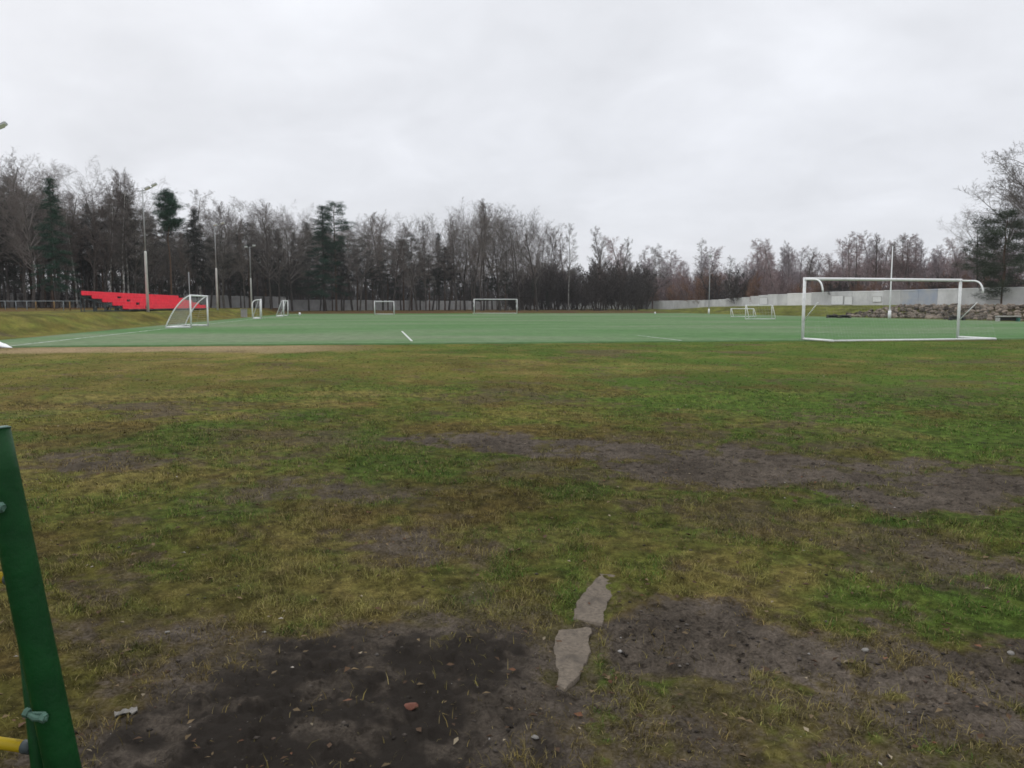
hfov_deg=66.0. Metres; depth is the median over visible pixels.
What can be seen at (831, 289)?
bare shrub
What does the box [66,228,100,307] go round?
pine tree
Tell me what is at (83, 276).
spruce tree
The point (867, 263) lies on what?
bare tree
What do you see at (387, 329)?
turf pitch
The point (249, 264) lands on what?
bare tree
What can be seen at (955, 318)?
bench
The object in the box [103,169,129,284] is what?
bare tree
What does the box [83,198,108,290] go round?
bare tree
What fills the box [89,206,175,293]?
bare tree
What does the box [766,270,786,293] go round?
bare shrub
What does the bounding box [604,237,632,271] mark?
bare tree
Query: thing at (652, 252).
birch tree
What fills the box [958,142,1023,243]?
bare tree
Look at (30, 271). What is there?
pine tree
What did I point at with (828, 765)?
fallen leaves
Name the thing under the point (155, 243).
pine tree
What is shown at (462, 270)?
bare tree
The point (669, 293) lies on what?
bare shrub
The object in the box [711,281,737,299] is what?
bare shrub
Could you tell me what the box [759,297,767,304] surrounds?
blank board
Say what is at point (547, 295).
spruce tree
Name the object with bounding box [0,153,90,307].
bare tree
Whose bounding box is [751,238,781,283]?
bare tree
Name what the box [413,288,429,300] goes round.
bare shrub
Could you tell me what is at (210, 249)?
pine tree
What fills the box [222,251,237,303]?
pine tree
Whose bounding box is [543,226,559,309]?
bare tree
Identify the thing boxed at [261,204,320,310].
bare tree
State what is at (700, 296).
bare shrub
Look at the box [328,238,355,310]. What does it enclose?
spruce tree
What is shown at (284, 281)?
spruce tree
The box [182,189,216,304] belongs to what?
birch tree
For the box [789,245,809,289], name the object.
bare tree
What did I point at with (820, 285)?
bare shrub
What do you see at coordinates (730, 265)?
birch tree
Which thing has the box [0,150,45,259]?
bare tree
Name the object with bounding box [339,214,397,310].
bare tree
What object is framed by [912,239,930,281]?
bare tree
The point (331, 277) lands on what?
pine tree
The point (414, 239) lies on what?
pine tree
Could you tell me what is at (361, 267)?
bare tree
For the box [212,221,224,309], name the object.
light pole
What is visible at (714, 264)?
bare tree
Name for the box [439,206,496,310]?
bare tree
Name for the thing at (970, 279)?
bare shrub
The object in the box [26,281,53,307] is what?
bare shrub
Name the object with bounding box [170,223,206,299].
pine tree
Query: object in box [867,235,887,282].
bare tree
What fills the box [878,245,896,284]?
bare tree
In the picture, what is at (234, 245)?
bare tree
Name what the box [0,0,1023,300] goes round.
sky
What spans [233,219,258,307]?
bare tree
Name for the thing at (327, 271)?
bare tree
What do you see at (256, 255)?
pine tree
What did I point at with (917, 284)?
bare shrub
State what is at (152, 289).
spruce tree
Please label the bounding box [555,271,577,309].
bare shrub
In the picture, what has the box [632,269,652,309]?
bare shrub
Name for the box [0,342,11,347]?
white tarpaulin
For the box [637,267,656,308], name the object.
bare shrub
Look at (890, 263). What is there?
bare tree
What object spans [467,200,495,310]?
bare tree
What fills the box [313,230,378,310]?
bare tree
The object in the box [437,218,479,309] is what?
bare tree
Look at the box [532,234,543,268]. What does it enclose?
bare tree
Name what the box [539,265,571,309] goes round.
bare shrub
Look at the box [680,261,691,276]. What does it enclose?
bare tree
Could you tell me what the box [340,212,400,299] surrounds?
bare tree
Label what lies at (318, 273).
pine tree
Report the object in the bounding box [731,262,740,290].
bare tree
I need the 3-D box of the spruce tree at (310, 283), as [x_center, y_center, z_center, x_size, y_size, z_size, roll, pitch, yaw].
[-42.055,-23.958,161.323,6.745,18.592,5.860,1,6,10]
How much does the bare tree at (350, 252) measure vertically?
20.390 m
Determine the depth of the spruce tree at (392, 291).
191.24 m
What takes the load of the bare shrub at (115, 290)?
on the ground at (322, 663)
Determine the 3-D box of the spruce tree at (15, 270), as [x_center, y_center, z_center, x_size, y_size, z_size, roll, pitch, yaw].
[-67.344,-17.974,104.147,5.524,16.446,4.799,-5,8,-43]
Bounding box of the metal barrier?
[0,425,81,767]
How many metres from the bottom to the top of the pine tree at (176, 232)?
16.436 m
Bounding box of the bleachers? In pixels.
[80,291,208,311]
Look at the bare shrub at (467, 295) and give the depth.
216.50 m
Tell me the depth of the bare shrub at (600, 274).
166.92 m
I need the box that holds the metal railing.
[5,301,70,310]
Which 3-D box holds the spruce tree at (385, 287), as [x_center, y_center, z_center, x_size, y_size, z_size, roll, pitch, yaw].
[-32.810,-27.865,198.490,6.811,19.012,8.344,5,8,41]
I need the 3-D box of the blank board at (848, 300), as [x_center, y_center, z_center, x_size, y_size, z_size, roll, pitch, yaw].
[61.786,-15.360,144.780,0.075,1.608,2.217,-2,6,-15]
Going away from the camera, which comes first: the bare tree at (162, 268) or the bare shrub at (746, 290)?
the bare tree at (162, 268)
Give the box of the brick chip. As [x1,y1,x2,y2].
[404,702,417,709]
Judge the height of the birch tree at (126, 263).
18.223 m
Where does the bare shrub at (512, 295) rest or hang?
on the ground at (322, 663)
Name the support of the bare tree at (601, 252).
on the ground at (322, 663)
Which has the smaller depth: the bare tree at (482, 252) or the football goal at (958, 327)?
the football goal at (958, 327)
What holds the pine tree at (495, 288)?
on the ground at (322, 663)
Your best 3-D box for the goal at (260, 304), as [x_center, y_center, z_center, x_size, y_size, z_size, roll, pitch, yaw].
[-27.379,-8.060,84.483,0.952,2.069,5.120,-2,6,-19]
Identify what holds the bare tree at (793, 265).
on the ground at (322, 663)
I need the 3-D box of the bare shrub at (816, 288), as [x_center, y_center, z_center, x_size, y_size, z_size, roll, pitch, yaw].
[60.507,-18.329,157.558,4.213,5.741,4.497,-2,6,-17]
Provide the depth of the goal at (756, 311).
79.40 m
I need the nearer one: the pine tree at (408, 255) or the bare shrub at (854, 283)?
the bare shrub at (854, 283)
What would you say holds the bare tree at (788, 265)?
on the ground at (322, 663)
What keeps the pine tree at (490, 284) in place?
on the ground at (322, 663)
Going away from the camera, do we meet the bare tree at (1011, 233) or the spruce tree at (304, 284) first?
the bare tree at (1011, 233)
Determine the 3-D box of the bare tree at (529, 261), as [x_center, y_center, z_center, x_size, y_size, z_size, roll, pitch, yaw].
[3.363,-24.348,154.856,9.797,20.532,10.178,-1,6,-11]
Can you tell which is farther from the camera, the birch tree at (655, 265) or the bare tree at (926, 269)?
the birch tree at (655, 265)
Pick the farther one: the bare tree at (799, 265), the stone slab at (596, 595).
the bare tree at (799, 265)
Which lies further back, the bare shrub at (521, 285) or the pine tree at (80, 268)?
the bare shrub at (521, 285)
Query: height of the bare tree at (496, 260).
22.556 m
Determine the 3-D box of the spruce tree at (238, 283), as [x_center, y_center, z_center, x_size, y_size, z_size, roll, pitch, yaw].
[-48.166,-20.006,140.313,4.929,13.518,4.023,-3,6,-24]
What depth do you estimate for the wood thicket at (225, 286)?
188.15 m
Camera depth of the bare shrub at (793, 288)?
169.10 m
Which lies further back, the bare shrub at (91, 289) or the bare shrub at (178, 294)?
the bare shrub at (178, 294)
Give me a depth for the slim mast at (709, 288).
130.04 m
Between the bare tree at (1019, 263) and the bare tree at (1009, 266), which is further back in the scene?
the bare tree at (1019, 263)
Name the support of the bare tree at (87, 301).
on the ground at (322, 663)
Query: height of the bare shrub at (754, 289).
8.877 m
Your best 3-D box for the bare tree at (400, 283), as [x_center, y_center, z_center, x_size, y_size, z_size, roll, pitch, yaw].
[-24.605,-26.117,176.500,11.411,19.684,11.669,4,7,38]
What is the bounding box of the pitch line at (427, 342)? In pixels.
[28,338,934,345]
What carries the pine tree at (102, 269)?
on the ground at (322, 663)
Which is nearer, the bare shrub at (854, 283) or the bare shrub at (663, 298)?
the bare shrub at (854, 283)
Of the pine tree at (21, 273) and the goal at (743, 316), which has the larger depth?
the pine tree at (21, 273)
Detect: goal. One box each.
[165,295,208,327]
[252,299,261,318]
[276,300,288,315]
[374,301,394,313]
[473,299,516,313]
[730,308,755,316]
[745,305,775,318]
[801,277,996,341]
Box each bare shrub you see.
[0,286,13,307]
[16,290,31,306]
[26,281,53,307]
[46,292,53,307]
[47,280,71,304]
[61,291,77,306]
[71,286,85,306]
[79,276,108,306]
[104,280,120,292]
[129,279,144,293]
[158,282,178,294]
[172,280,202,294]
[172,287,184,297]
[340,285,356,299]
[351,287,369,299]
[356,280,390,299]
[384,282,406,300]
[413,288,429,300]
[456,279,485,300]
[495,287,515,309]
[499,279,530,309]
[505,268,539,309]
[507,290,516,309]
[515,274,547,310]
[518,271,542,309]
[521,260,559,309]
[521,262,545,309]
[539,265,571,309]
[553,269,576,309]
[555,269,586,309]
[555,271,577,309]
[559,266,592,309]
[563,281,584,309]
[573,286,589,309]
[575,266,621,310]
[576,260,607,309]
[585,257,619,310]
[590,261,639,308]
[590,262,649,309]
[604,285,621,308]
[611,271,636,309]
[617,272,655,309]
[629,270,667,308]
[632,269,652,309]
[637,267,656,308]
[649,278,658,308]
[658,283,668,300]
[663,282,675,300]
[666,282,688,300]
[671,269,708,300]
[676,271,695,300]
[682,272,704,303]
[692,273,717,303]
[698,269,738,299]
[702,268,724,299]
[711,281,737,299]
[722,268,759,303]
[739,278,756,297]
[745,271,766,298]
[750,269,771,294]
[761,281,779,294]
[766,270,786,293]
[767,274,795,293]
[784,281,798,292]
[789,280,806,292]
[801,280,824,292]
[810,276,838,291]
[820,281,846,291]
[823,280,849,294]
[840,274,869,290]
[848,275,876,290]
[849,281,862,290]
[856,277,885,290]
[864,277,889,290]
[887,272,909,289]
[909,277,927,289]
[912,270,932,289]
[924,273,955,288]
[925,272,958,288]
[955,276,976,287]
[959,272,989,287]
[999,268,1023,286]
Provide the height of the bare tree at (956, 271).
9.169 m
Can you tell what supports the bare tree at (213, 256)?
on the ground at (322, 663)
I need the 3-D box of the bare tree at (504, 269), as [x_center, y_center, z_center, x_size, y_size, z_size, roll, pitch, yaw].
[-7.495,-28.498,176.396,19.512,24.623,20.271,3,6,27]
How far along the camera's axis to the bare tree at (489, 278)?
207.42 m
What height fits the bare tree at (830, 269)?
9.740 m
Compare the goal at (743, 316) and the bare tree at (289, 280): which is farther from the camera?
the bare tree at (289, 280)
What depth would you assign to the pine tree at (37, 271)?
123.17 m
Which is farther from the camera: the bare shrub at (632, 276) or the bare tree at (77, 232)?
the bare shrub at (632, 276)
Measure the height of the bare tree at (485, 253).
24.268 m
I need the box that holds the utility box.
[240,309,247,316]
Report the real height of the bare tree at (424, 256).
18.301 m
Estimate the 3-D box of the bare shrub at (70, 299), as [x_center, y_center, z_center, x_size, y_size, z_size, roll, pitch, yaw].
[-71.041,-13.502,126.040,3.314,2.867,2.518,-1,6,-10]
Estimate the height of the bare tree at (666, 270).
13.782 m
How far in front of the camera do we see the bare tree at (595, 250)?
175.68 m
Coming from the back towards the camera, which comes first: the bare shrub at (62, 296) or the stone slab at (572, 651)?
the bare shrub at (62, 296)
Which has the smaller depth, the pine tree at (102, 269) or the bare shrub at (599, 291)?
the pine tree at (102, 269)
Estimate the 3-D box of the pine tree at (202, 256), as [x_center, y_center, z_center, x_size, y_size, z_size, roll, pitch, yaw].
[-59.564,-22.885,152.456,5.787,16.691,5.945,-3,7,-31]
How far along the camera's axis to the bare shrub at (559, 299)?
208.30 m
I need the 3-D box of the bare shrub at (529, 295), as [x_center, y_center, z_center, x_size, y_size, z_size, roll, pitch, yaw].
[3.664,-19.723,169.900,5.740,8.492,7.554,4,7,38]
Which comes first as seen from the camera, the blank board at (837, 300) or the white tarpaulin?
the white tarpaulin
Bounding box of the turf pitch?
[0,313,1023,346]
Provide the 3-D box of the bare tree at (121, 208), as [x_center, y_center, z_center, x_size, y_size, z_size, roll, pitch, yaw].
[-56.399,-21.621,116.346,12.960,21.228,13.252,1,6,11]
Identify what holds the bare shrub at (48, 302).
on the ground at (322, 663)
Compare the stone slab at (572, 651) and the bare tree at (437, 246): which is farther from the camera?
the bare tree at (437, 246)
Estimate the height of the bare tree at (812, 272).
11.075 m
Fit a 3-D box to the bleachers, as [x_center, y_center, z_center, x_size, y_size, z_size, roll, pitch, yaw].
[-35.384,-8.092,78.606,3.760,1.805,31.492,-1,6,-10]
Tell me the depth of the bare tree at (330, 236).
162.31 m
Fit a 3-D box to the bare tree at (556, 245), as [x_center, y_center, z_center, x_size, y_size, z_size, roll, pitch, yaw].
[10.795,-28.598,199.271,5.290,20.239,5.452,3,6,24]
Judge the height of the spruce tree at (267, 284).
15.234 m
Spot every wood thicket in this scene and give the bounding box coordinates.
[1,253,639,301]
[652,250,1023,300]
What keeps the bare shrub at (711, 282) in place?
on the ground at (322, 663)
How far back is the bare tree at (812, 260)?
219.18 m
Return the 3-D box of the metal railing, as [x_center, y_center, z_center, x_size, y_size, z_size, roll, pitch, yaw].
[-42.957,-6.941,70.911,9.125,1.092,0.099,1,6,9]
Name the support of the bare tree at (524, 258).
on the ground at (322, 663)
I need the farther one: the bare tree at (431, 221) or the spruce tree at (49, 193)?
the bare tree at (431, 221)
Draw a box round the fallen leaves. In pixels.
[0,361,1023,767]
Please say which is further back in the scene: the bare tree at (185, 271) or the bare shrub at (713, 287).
the bare shrub at (713, 287)
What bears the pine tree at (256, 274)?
on the ground at (322, 663)
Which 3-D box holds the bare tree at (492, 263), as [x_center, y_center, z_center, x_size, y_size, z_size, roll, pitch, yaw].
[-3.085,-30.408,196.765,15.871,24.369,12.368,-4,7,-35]
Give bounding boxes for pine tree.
[0,198,16,307]
[0,202,5,253]
[12,188,38,305]
[20,209,76,307]
[20,257,26,291]
[21,191,38,306]
[25,205,63,307]
[43,213,73,307]
[60,226,89,306]
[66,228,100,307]
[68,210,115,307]
[81,221,115,291]
[90,206,120,307]
[96,192,139,292]
[133,209,165,293]
[140,218,166,294]
[150,188,190,308]
[158,226,185,286]
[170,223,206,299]
[193,223,213,294]
[202,234,234,307]
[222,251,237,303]
[226,221,268,307]
[246,240,265,295]
[253,229,279,296]
[309,200,361,310]
[311,242,321,299]
[325,249,342,310]
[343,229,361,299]
[344,248,369,310]
[348,235,383,309]
[362,259,383,310]
[373,239,398,310]
[389,239,418,309]
[396,233,422,309]
[419,254,441,310]
[432,248,455,310]
[442,244,464,300]
[453,273,467,309]
[481,266,494,309]
[488,265,505,309]
[497,270,514,310]
[529,278,539,310]
[947,207,1023,303]
[984,221,1023,282]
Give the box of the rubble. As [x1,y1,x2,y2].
[833,309,873,314]
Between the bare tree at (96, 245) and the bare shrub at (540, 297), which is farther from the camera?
the bare shrub at (540, 297)
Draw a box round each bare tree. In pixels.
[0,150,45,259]
[0,153,34,294]
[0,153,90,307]
[0,167,72,307]
[0,175,68,307]
[0,177,42,307]
[4,185,46,307]
[14,187,106,307]
[16,193,30,305]
[35,186,110,307]
[35,189,51,307]
[37,157,141,292]
[43,173,67,307]
[54,191,91,307]
[62,172,175,292]
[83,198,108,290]
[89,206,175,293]
[90,181,136,307]
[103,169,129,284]
[103,198,175,293]
[135,234,186,286]
[140,233,165,294]
[145,233,200,295]
[148,232,199,283]
[148,234,177,294]
[175,233,192,288]
[175,239,206,297]
[185,207,252,307]
[194,219,232,294]
[199,222,266,307]
[200,197,258,279]
[202,204,259,307]
[211,200,236,295]
[220,196,296,308]
[223,219,279,307]
[231,228,258,293]
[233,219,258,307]
[238,204,320,310]
[251,200,306,311]
[255,202,271,307]
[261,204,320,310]
[279,214,323,299]
[286,208,325,299]
[297,224,356,310]
[309,234,347,310]
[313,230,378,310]
[329,218,380,310]
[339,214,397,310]
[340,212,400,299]
[347,235,371,286]
[352,265,364,299]
[363,211,438,310]
[363,212,385,309]
[368,216,393,299]
[370,227,424,309]
[379,232,447,310]
[386,221,413,310]
[404,240,426,299]
[413,212,461,301]
[414,221,434,310]
[420,234,460,310]
[433,196,531,309]
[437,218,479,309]
[438,216,465,310]
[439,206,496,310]
[447,208,495,310]
[452,203,508,310]
[453,237,473,299]
[463,198,493,310]
[465,200,522,310]
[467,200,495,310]
[468,213,517,309]
[480,240,505,309]
[483,204,551,309]
[483,210,533,310]
[489,207,537,310]
[498,221,545,309]
[504,206,547,310]
[507,234,540,299]
[519,229,542,309]
[524,219,565,309]
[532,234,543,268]
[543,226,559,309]
[544,233,562,306]
[555,234,568,281]
[585,226,609,309]
[595,237,609,309]
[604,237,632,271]
[614,244,624,276]
[616,237,632,309]
[639,246,651,279]
[658,249,680,287]
[660,265,671,296]
[670,261,685,289]
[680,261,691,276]
[692,247,713,290]
[702,246,725,299]
[710,261,719,291]
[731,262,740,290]
[742,258,750,285]
[744,262,763,295]
[745,254,756,295]
[747,240,769,279]
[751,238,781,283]
[754,243,780,291]
[755,245,776,285]
[772,247,785,285]
[781,251,793,287]
[782,240,799,292]
[783,247,804,288]
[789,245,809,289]
[791,252,802,286]
[800,247,819,286]
[805,253,821,272]
[805,255,823,285]
[808,263,819,286]
[819,253,837,288]
[819,264,827,287]
[820,258,836,290]
[823,261,836,286]
[833,238,849,284]
[836,231,861,290]
[840,234,874,288]
[846,241,866,277]
[856,231,875,282]
[858,243,875,287]
[863,251,882,284]
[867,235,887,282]
[868,233,888,288]
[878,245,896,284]
[883,242,907,289]
[884,240,904,287]
[888,233,924,287]
[893,235,922,288]
[907,237,930,285]
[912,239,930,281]
[918,257,929,282]
[927,248,945,283]
[929,244,945,284]
[936,200,1013,287]
[939,237,970,282]
[947,252,964,284]
[949,251,964,286]
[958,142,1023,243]
[964,237,984,284]
[974,162,1023,270]
[978,235,1002,280]
[997,250,1014,280]
[1006,240,1023,278]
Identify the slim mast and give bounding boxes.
[708,255,711,313]
[888,246,892,317]
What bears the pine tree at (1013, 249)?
on the ground at (322, 663)
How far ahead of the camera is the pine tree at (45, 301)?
111.76 m
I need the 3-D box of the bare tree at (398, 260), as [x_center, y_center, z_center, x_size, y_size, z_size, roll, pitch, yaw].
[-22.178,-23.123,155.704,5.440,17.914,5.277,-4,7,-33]
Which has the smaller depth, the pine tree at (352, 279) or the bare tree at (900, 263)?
the bare tree at (900, 263)
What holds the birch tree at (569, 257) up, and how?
on the ground at (322, 663)
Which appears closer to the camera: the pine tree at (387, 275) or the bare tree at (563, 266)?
the pine tree at (387, 275)
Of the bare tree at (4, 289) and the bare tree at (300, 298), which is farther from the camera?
the bare tree at (300, 298)
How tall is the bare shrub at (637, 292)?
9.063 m
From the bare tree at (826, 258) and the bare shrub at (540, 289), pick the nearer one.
the bare tree at (826, 258)
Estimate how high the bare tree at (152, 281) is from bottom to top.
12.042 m
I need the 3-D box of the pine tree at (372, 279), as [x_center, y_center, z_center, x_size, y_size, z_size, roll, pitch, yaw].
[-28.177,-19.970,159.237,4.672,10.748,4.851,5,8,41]
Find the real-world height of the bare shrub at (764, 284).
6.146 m
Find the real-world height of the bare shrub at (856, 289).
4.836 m
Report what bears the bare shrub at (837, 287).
on the ground at (322, 663)
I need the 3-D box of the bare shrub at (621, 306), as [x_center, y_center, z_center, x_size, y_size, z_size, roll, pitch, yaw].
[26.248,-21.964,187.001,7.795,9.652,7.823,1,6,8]
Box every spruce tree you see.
[0,186,28,307]
[1,176,35,289]
[28,176,82,308]
[63,204,109,306]
[105,195,155,292]
[133,216,167,293]
[156,206,186,294]
[176,208,214,302]
[201,239,221,294]
[228,234,253,307]
[258,234,282,307]
[266,228,294,304]
[276,248,291,296]
[281,233,305,299]
[289,239,309,299]
[294,222,321,310]
[297,205,348,310]
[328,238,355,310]
[368,244,391,300]
[385,251,402,299]
[409,251,430,309]
[430,233,449,309]
[466,265,481,301]
[544,291,549,307]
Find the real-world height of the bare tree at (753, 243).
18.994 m
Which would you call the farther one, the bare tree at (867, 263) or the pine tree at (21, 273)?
the bare tree at (867, 263)
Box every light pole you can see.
[0,121,7,128]
[137,183,156,311]
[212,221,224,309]
[244,245,255,308]
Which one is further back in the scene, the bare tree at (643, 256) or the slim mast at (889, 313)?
the bare tree at (643, 256)
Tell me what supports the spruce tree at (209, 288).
on the ground at (322, 663)
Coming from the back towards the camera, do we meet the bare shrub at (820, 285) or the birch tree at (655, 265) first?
the birch tree at (655, 265)
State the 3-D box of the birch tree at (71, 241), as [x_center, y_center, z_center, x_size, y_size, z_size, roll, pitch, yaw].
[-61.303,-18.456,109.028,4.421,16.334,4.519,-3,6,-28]
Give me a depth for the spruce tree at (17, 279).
125.76 m
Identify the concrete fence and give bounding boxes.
[1,293,651,310]
[653,287,1023,308]
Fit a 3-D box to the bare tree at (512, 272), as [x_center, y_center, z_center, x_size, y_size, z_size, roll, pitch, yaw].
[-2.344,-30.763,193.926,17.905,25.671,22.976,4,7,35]
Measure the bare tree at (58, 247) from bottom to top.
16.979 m
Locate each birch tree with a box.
[56,190,84,307]
[96,184,126,307]
[98,167,141,292]
[113,181,142,301]
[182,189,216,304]
[556,224,578,309]
[649,244,674,281]
[649,249,662,281]
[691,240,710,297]
[720,256,735,298]
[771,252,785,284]
[886,232,921,289]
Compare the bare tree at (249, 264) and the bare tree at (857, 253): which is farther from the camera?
the bare tree at (857, 253)
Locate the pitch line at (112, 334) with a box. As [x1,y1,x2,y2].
[12,314,294,345]
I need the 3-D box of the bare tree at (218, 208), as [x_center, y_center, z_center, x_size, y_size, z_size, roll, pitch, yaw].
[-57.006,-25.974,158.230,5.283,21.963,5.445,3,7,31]
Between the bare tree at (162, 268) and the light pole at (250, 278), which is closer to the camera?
the light pole at (250, 278)
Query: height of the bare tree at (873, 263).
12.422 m
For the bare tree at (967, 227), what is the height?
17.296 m
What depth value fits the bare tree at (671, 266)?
238.52 m
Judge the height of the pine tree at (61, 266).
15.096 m
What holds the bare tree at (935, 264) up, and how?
on the ground at (322, 663)
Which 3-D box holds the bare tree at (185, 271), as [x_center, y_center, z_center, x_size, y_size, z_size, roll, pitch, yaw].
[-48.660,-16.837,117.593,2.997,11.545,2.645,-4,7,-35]
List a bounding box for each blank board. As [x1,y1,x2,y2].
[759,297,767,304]
[831,295,843,304]
[844,296,852,304]
[872,296,881,301]
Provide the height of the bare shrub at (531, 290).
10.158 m
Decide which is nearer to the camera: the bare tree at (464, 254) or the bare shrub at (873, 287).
the bare shrub at (873, 287)
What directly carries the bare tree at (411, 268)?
on the ground at (322, 663)
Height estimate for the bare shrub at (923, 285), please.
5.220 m
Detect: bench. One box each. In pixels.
[826,315,838,317]
[839,315,850,317]
[948,315,965,319]
[995,316,1020,320]
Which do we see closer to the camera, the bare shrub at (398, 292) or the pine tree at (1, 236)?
the pine tree at (1, 236)
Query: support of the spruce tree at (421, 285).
on the ground at (322, 663)
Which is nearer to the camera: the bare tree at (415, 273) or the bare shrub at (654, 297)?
the bare tree at (415, 273)
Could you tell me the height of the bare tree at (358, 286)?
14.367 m
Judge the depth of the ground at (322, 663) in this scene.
4.51 m
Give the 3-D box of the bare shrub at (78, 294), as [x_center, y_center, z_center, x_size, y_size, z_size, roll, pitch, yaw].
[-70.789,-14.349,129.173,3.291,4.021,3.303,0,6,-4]
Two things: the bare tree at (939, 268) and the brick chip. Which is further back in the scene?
the bare tree at (939, 268)
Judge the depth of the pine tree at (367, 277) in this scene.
171.87 m
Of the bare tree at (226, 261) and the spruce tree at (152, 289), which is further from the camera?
the spruce tree at (152, 289)
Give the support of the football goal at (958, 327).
on the turf pitch
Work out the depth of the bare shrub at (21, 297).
113.21 m
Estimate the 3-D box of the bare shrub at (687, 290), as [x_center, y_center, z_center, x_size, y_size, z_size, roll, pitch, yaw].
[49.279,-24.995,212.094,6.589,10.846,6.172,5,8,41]
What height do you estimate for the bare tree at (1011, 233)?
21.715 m
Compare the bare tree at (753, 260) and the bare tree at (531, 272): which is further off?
the bare tree at (753, 260)
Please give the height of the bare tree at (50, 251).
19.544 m
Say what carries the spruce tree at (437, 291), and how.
on the ground at (322, 663)
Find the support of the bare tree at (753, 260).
on the ground at (322, 663)
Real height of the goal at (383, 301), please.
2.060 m
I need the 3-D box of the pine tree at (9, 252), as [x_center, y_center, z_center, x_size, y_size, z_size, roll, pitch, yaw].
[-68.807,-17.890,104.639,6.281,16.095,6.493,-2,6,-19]
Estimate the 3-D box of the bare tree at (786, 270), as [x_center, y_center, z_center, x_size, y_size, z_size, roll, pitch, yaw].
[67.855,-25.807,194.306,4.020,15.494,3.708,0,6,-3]
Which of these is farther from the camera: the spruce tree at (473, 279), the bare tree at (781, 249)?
the bare tree at (781, 249)
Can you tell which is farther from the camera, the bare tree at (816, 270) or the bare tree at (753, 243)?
the bare tree at (753, 243)
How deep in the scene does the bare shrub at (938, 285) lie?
127.07 m
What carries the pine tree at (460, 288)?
on the ground at (322, 663)
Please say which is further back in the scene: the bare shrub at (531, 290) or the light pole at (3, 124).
the bare shrub at (531, 290)
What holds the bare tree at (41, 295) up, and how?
on the ground at (322, 663)
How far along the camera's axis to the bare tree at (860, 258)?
146.38 m
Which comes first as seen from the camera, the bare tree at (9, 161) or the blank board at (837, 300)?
the bare tree at (9, 161)
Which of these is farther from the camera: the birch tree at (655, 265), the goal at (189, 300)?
the birch tree at (655, 265)
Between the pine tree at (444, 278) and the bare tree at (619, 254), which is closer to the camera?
the pine tree at (444, 278)
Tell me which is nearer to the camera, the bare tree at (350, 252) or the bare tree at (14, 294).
the bare tree at (14, 294)
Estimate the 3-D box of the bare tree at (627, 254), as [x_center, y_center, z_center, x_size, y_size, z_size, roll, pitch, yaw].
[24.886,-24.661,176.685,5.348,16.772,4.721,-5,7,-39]
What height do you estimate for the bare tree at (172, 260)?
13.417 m
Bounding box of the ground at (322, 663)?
[0,305,1023,767]
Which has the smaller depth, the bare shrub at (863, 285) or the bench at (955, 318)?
the bench at (955, 318)
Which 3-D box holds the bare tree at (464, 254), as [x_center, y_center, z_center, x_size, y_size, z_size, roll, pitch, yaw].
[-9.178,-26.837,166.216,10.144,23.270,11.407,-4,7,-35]
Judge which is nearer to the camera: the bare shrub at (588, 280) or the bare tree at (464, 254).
the bare tree at (464, 254)
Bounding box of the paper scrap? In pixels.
[114,707,137,716]
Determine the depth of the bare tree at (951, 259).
128.72 m
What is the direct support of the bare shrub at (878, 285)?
on the ground at (322, 663)
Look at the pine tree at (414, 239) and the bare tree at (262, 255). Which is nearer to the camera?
the bare tree at (262, 255)
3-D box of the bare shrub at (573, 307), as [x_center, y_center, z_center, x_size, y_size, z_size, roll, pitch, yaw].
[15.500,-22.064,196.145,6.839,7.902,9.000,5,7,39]
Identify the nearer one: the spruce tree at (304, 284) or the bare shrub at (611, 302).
the spruce tree at (304, 284)
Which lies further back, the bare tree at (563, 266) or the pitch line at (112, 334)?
the bare tree at (563, 266)
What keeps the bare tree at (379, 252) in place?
on the ground at (322, 663)
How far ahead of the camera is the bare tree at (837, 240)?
174.74 m
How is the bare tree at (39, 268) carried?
on the ground at (322, 663)
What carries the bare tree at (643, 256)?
on the ground at (322, 663)
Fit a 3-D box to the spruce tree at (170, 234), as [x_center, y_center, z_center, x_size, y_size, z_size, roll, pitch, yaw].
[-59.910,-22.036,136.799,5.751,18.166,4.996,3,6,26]
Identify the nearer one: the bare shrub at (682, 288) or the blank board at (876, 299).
the blank board at (876, 299)
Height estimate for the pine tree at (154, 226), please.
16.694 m
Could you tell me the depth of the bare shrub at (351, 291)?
219.04 m
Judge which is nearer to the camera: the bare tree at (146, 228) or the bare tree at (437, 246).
the bare tree at (146, 228)
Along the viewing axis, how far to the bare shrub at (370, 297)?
213.14 m
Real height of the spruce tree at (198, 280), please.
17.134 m
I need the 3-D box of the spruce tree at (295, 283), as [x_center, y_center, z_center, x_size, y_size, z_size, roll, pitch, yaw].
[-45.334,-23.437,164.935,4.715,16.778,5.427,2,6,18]
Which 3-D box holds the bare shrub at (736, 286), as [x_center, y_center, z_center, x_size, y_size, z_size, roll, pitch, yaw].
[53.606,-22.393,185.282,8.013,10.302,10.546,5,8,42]
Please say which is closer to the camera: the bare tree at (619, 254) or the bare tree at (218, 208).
the bare tree at (218, 208)
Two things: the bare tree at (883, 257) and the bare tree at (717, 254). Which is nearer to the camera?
the bare tree at (883, 257)
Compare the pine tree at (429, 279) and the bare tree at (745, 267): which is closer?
the pine tree at (429, 279)
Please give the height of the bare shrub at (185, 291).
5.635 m
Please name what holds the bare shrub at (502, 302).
on the ground at (322, 663)
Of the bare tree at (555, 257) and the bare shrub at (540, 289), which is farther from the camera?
the bare shrub at (540, 289)
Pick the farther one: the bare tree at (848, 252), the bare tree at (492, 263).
the bare tree at (492, 263)

